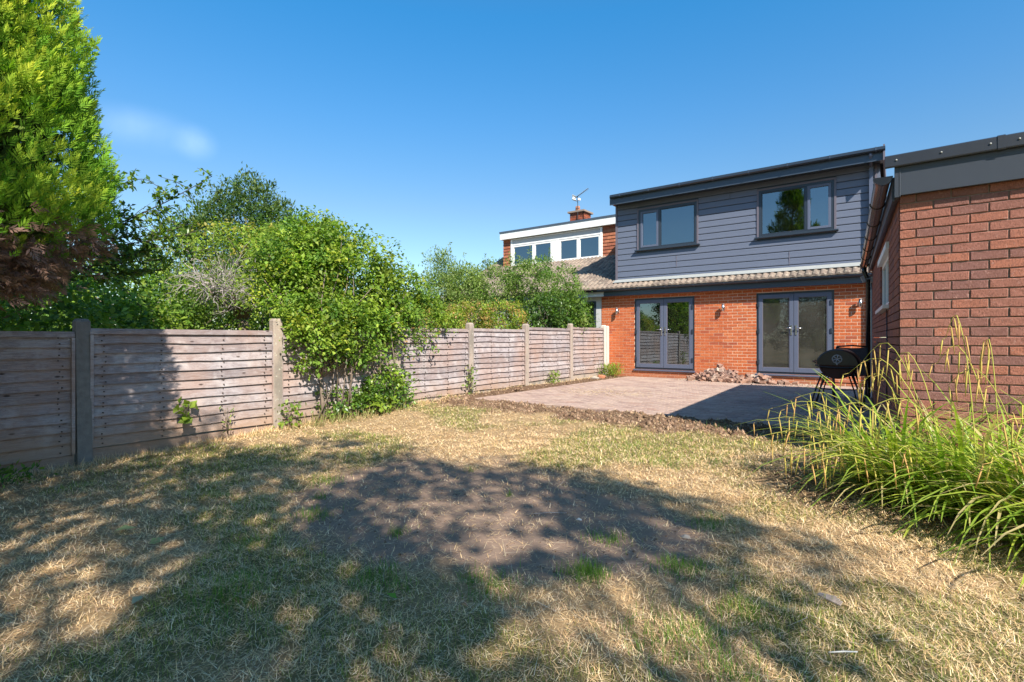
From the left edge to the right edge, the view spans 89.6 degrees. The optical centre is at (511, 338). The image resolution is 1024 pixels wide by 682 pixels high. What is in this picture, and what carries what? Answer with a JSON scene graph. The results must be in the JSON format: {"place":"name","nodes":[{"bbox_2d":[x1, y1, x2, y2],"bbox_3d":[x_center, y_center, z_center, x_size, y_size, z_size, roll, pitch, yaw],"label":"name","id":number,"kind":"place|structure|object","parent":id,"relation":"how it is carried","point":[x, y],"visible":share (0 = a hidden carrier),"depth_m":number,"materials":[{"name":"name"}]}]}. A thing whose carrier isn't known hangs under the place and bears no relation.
{"place":"outdoors","nodes":[
{"label":"outdoors","id":0,"kind":"place"},
{"bbox_2d":[0,374,1023,681],"bbox_3d":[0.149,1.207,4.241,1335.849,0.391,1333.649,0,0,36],"label":"ground","id":1,"kind":"structure","parent":0,"point":[462,540],"depth_m":2.90,"materials":[{"name":"beige plant"}]},
{"bbox_2d":[0,459,57,489],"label":"dark weed","id":2,"kind":"object","parent":1,"relation":"on","point":[10,471],"visible":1,"depth_m":4.50,"materials":[{"name":"green plant"}]},
{"bbox_2d":[0,0,126,315],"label":"golden cypress","id":3,"kind":"object","parent":1,"relation":"on","point":[43,76],"visible":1,"depth_m":3.64,"materials":[{"name":"plant"}]},
{"bbox_2d":[0,246,205,331],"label":"hedge tree","id":4,"kind":"object","parent":1,"relation":"on","point":[10,319],"visible":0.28,"depth_m":8.21,"materials":[{"name":"green plant"}]},
{"bbox_2d":[1,19,225,293],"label":"apple tree","id":5,"kind":"object","parent":1,"relation":"on","point":[129,254],"visible":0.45,"depth_m":6.50,"materials":[{"name":"green plant"}]},
{"bbox_2d":[114,525,135,530],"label":"fallen leaf","id":6,"kind":"object","parent":1,"relation":"on","point":[125,527],"visible":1,"depth_m":3.37,"materials":[{"name":"green plant"}]},
{"bbox_2d":[132,596,141,603],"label":"fallen leaf","id":7,"kind":"object","parent":1,"relation":"on","point":[135,599],"visible":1,"depth_m":2.48,"materials":[{"name":"plant"}]},
{"bbox_2d":[27,247,279,331],"bbox_3d":[-6.791,-0.398,11.089,3.915,3.320,4.455,0,0,10],"label":"hazel bush","id":8,"kind":"object","parent":1,"relation":"on","point":[192,315],"visible":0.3,"depth_m":10.27,"materials":[{"name":"green plant"}]},
{"bbox_2d":[149,537,163,543],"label":"fallen leaf","id":9,"kind":"object","parent":1,"relation":"on","point":[157,541],"visible":0.83,"depth_m":3.25,"materials":[{"name":"green plant"}]},
{"bbox_2d":[141,215,293,327],"bbox_3d":[-5.755,-0.664,10.843,4.363,3.850,2.332,0,0,17],"label":"bramble thicket","id":10,"kind":"object","parent":1,"relation":"on","point":[235,231],"visible":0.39,"depth_m":10.53,"materials":[{"name":"green plant"}]},
{"bbox_2d":[0,259,442,331],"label":"hedge","id":11,"kind":"object","parent":1,"relation":"on","point":[63,314],"visible":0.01,"depth_m":17.44,"materials":[{"name":"green plant"}]},
{"bbox_2d":[134,162,319,326],"bbox_3d":[-13.776,-3.792,26.169,10.200,10.305,6.636,0,0,9],"label":"distant yew","id":12,"kind":"object","parent":1,"relation":"on","point":[271,210],"visible":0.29,"depth_m":24.77,"materials":[{"name":"green plant"}]},
{"bbox_2d":[219,406,234,433],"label":"dry sprig","id":13,"kind":"object","parent":1,"relation":"on","point":[229,420],"visible":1,"depth_m":6.25,"materials":[{"name":"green plant"}]},
{"bbox_2d":[156,228,301,329],"bbox_3d":[-5.248,-0.428,10.503,3.150,3.390,3.352,0,0,36],"label":"old fruit tree","id":14,"kind":"object","parent":1,"relation":"on","point":[227,286],"visible":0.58,"depth_m":9.88,"materials":[{"name":"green plant"}]},
{"bbox_2d":[200,289,331,330],"bbox_3d":[-6.249,-0.320,13.744,3.343,3.314,4.967,0,0,6],"label":"hedge bush","id":15,"kind":"object","parent":1,"relation":"on","point":[229,319],"visible":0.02,"depth_m":12.38,"materials":[{"name":"green plant"}]},
{"bbox_2d":[273,399,305,428],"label":"foot weed","id":16,"kind":"object","parent":1,"relation":"on","point":[281,424],"visible":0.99,"depth_m":6.75,"materials":[{"name":"green plant"}]},
{"bbox_2d":[0,375,599,483],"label":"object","id":17,"kind":"object","parent":1,"relation":"on","point":[183,448],"visible":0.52,"depth_m":5.77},
{"bbox_2d":[0,318,608,477],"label":"garden fence","id":18,"kind":"object","parent":1,"relation":"on","point":[80,391],"visible":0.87,"depth_m":6.03,"materials":[{"name":"wood"}]},
{"bbox_2d":[173,396,198,423],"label":"panel sprig","id":19,"kind":"object","parent":18,"relation":"attached to","point":[185,418],"visible":1,"depth_m":5.87,"materials":[{"name":"green plant"}]},
{"bbox_2d":[231,205,464,420],"bbox_3d":[-2.611,-0.551,8.736,2.891,3.430,4.069,0,0,36],"label":"climbing rose","id":20,"kind":"object","parent":1,"relation":"on","point":[307,257],"visible":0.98,"depth_m":7.72,"materials":[{"name":"green plant"}]},
{"bbox_2d":[378,313,450,365],"bbox_3d":[-1.722,-0.019,8.756,0.660,0.936,1.542,0,0,27],"label":"rose shoot","id":21,"kind":"object","parent":20,"relation":"hanging from","point":[418,329],"visible":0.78,"depth_m":8.79,"materials":[{"name":"green plant"}]},
{"bbox_2d":[296,334,422,427],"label":"rose undergrowth","id":22,"kind":"object","parent":1,"relation":"on","point":[375,394],"visible":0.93,"depth_m":7.71,"materials":[{"name":"green plant"}]},
{"bbox_2d":[387,593,396,597],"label":"fallen leaf","id":23,"kind":"object","parent":1,"relation":"on","point":[393,595],"visible":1,"depth_m":2.47,"materials":[{"name":"green plant"}]},
{"bbox_2d":[413,304,468,328],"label":"mixed bush","id":24,"kind":"object","parent":1,"relation":"on","point":[458,323],"visible":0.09,"depth_m":10.61,"materials":[{"name":"green plant"}]},
{"bbox_2d":[422,393,462,402],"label":"bent weed","id":25,"kind":"object","parent":1,"relation":"on","point":[436,397],"visible":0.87,"depth_m":8.88,"materials":[{"name":"green plant"}]},
{"bbox_2d":[399,242,492,328],"bbox_3d":[-1.870,-0.645,12.916,2.903,3.615,1.740,0,0,-28],"label":"willow shrub","id":26,"kind":"object","parent":1,"relation":"on","point":[449,284],"visible":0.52,"depth_m":12.88,"materials":[{"name":"green plant"}]},
{"bbox_2d":[461,364,477,394],"bbox_3d":[-0.777,0.798,9.769,0.306,0.636,0.250,0,0,21],"label":"ivy strand","id":27,"kind":"object","parent":1,"relation":"on","point":[470,379],"visible":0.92,"depth_m":9.78,"materials":[{"name":"green plant"}]},
{"bbox_2d":[420,295,531,328],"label":"spiraea bush","id":28,"kind":"object","parent":1,"relation":"on","point":[484,314],"visible":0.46,"depth_m":11.81,"materials":[{"name":"green plant"}]},
{"bbox_2d":[0,401,1023,681],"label":"green grass","id":29,"kind":"structure","parent":1,"relation":"on","point":[588,569],"depth_m":2.59,"materials":[{"name":"green plant"}]},
{"bbox_2d":[0,397,1023,681],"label":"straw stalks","id":30,"kind":"object","parent":1,"relation":"on","point":[456,559],"visible":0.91,"depth_m":2.68,"materials":[{"name":"beige plant"}]},
{"bbox_2d":[441,246,592,338],"bbox_3d":[0.065,-0.697,13.895,4.324,3.714,2.103,0,0,-4],"label":"privet shrub","id":31,"kind":"object","parent":1,"relation":"on","point":[515,281],"visible":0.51,"depth_m":13.59,"materials":[{"name":"green plant"}]},
{"bbox_2d":[440,206,614,373],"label":"neighbour house","id":32,"kind":"structure","parent":1,"relation":"on","point":[585,241],"depth_m":17.84,"materials":[{"name":"paint"}]},
{"bbox_2d":[511,227,602,265],"bbox_3d":[1.528,-3.232,18.632,3.860,1.095,0.090,0,0,36],"label":"dormer window","id":33,"kind":"structure","parent":32,"relation":"in","point":[585,243],"depth_m":18.42,"materials":[{"name":"white plastic"}]},
{"bbox_2d":[572,188,588,219],"bbox_3d":[2.671,-5.146,19.938,0.686,1.212,0.350,0,0,36],"label":"television aerial","id":34,"kind":"object","parent":32,"relation":"attached to","point":[574,197],"visible":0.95,"depth_m":20.03,"materials":[{"name":"metal"}]},
{"bbox_2d":[581,301,595,327],"bbox_3d":[2.098,-0.115,15.364,0.920,1.950,0.070,0,0,36],"label":"patio door","id":35,"kind":"structure","parent":32,"relation":"in","point":[590,304],"depth_m":15.12,"materials":[{"name":"plastic"}]},
{"bbox_2d":[527,512,562,514],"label":"dry stalk","id":36,"kind":"object","parent":1,"relation":"on","point":[546,512],"visible":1,"depth_m":3.60,"materials":[{"name":"grey plant"}]},
{"bbox_2d":[545,370,560,383],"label":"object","id":37,"kind":"object","parent":1,"relation":"on","point":[555,374],"visible":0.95,"depth_m":12.11,"materials":[{"name":"green plant"}]},
{"bbox_2d":[522,287,599,378],"bbox_3d":[1.330,-0.117,13.724,1.239,2.554,3.127,0,0,36],"label":"laurel bush","id":38,"kind":"object","parent":1,"relation":"on","point":[555,318],"visible":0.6,"depth_m":13.09,"materials":[{"name":"green plant"}]},
{"bbox_2d":[598,361,624,377],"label":"corner weed","id":39,"kind":"object","parent":1,"relation":"on","point":[610,369],"visible":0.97,"depth_m":14.26,"materials":[{"name":"green plant"}]},
{"bbox_2d":[288,376,1004,581],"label":"soil clods","id":40,"kind":"object","parent":1,"relation":"on","point":[674,425],"visible":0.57,"depth_m":6.08,"materials":[{"name":"brown soil"}]},
{"bbox_2d":[680,534,690,538],"bbox_3d":[1.067,1.214,3.167,0.067,0.018,0.041,0,0,36],"label":"flat stone","id":41,"kind":"object","parent":1,"relation":"on","point":[685,536],"visible":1,"depth_m":3.15,"materials":[{"name":"white stone"}]},
{"bbox_2d":[597,144,885,386],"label":"house","id":42,"kind":"structure","parent":1,"relation":"on","point":[769,257],"depth_m":12.68,"materials":[{"name":"brick"}]},
{"bbox_2d":[635,299,663,367],"bbox_3d":[3.759,-0.130,14.117,0.792,1.850,0.123,0,0,36],"label":"door leaf","id":43,"kind":"structure","parent":42,"relation":"in","point":[649,331],"depth_m":14.11,"materials":[{"name":"plastic"}]},
{"bbox_2d":[639,201,696,249],"bbox_3d":[4.215,-3.034,13.996,1.600,1.117,0.096,0,0,36],"label":"window frame","id":44,"kind":"structure","parent":42,"relation":"in","point":[672,225],"depth_m":13.96,"materials":[{"name":"plastic"}]},
{"bbox_2d":[664,298,692,368],"bbox_3d":[4.402,-0.130,13.642,0.792,1.850,0.123,0,0,36],"label":"door leaf","id":45,"kind":"structure","parent":42,"relation":"in","point":[678,313],"depth_m":13.66,"materials":[{"name":"plastic"}]},
{"bbox_2d":[757,294,793,371],"bbox_3d":[6.265,-0.127,12.266,0.773,1.843,0.123,0,0,36],"label":"door leaf","id":46,"kind":"structure","parent":42,"relation":"in","point":[775,330],"depth_m":12.27,"materials":[{"name":"plastic"}]},
{"bbox_2d":[759,180,833,236],"bbox_3d":[6.691,-3.036,12.167,1.566,1.132,0.096,0,0,36],"label":"window","id":47,"kind":"structure","parent":42,"relation":"in","point":[808,207],"depth_m":12.13,"materials":[{"name":"glass"}]},
{"bbox_2d":[794,292,832,372],"bbox_3d":[6.894,-0.127,11.802,0.773,1.843,0.123,0,0,36],"label":"door leaf","id":48,"kind":"structure","parent":42,"relation":"in","point":[813,330],"depth_m":11.84,"materials":[{"name":"plastic"}]},
{"bbox_2d":[858,299,861,306],"bbox_3d":[7.584,-0.770,11.211,0.072,0.180,0.129,0,0,36],"label":"wall lamp","id":49,"kind":"object","parent":42,"relation":"attached to","point":[859,302],"visible":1,"depth_m":11.16,"materials":[{"name":"metal"}]},
{"bbox_2d":[817,592,842,605],"bbox_3d":[1.485,1.212,2.407,0.038,0.022,0.109,0,0,-32],"label":"bark fragment","id":50,"kind":"object","parent":1,"relation":"on","point":[835,600],"visible":1,"depth_m":2.40,"materials":[{"name":"beige wood"}]},
{"bbox_2d":[828,650,857,652],"bbox_3d":[1.292,1.222,2.008,0.114,0.010,0.009,0,0,-1],"label":"pale stick","id":51,"kind":"object","parent":1,"relation":"on","point":[841,651],"visible":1,"depth_m":2.01,"materials":[{"name":"white wood"}]},
{"bbox_2d":[736,315,1023,590],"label":"pendulous sedge","id":52,"kind":"object","parent":1,"relation":"on","point":[970,485],"visible":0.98,"depth_m":3.40,"materials":[{"name":"green plant"}]},
{"bbox_2d":[860,132,1023,457],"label":"garage","id":53,"kind":"structure","parent":1,"relation":"on","point":[943,245],"depth_m":4.17,"materials":[{"name":"brick"}]},
{"bbox_2d":[860,275,872,282],"bbox_3d":[6.189,-1.032,8.995,0.183,0.124,0.184,0,0,36],"label":"security light","id":54,"kind":"object","parent":53,"relation":"attached to","point":[863,279],"visible":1,"depth_m":8.95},
{"bbox_2d":[882,256,888,304],"bbox_3d":[4.543,-0.663,6.215,0.050,0.587,1.580,0,0,33],"label":"side window","id":55,"kind":"structure","parent":53,"relation":"in","point":[885,267],"depth_m":6.63,"materials":[{"name":"white plastic"}]},
{"bbox_2d":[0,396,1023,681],"bbox_3d":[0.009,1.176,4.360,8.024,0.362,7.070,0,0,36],"label":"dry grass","id":56,"kind":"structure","parent":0,"point":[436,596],"depth_m":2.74,"materials":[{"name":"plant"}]},
{"bbox_2d":[30,0,1023,337],"label":"sky","id":57,"kind":"structure","parent":0,"point":[426,124],"materials":[{"name":"blue"}]},
{"bbox_2d":[476,376,884,433],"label":"patio","id":58,"kind":"structure","parent":0,"point":[741,403],"depth_m":8.97,"materials":[{"name":"grey stone"}]},
{"bbox_2d":[674,378,823,387],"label":"brick crumbs","id":59,"kind":"object","parent":58,"relation":"on","point":[798,385],"visible":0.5,"depth_m":11.80,"materials":[{"name":"brick"}]},
{"bbox_2d":[768,380,776,384],"bbox_3d":[6.004,1.026,11.877,0.176,0.076,0.111,14,35,23],"label":"broken brick","id":60,"kind":"object","parent":58,"relation":"on","point":[770,382],"visible":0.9,"depth_m":11.85,"materials":[{"name":"orange brick"}]},
{"bbox_2d":[807,349,865,409],"bbox_3d":[5.057,0.612,8.010,0.707,0.897,1.023,0,0,36],"label":"barrel barbecue","id":61,"kind":"object","parent":58,"relation":"on","point":[836,363],"visible":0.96,"depth_m":7.87,"materials":[{"name":"black metal"}]},
{"bbox_2d":[832,345,870,400],"bbox_3d":[5.936,0.586,9.034,0.587,0.958,0.614,0,0,29],"label":"garden chair","id":62,"kind":"object","parent":58,"relation":"on","point":[862,353],"visible":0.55,"depth_m":8.80,"materials":[{"name":"metal"}]}
]}

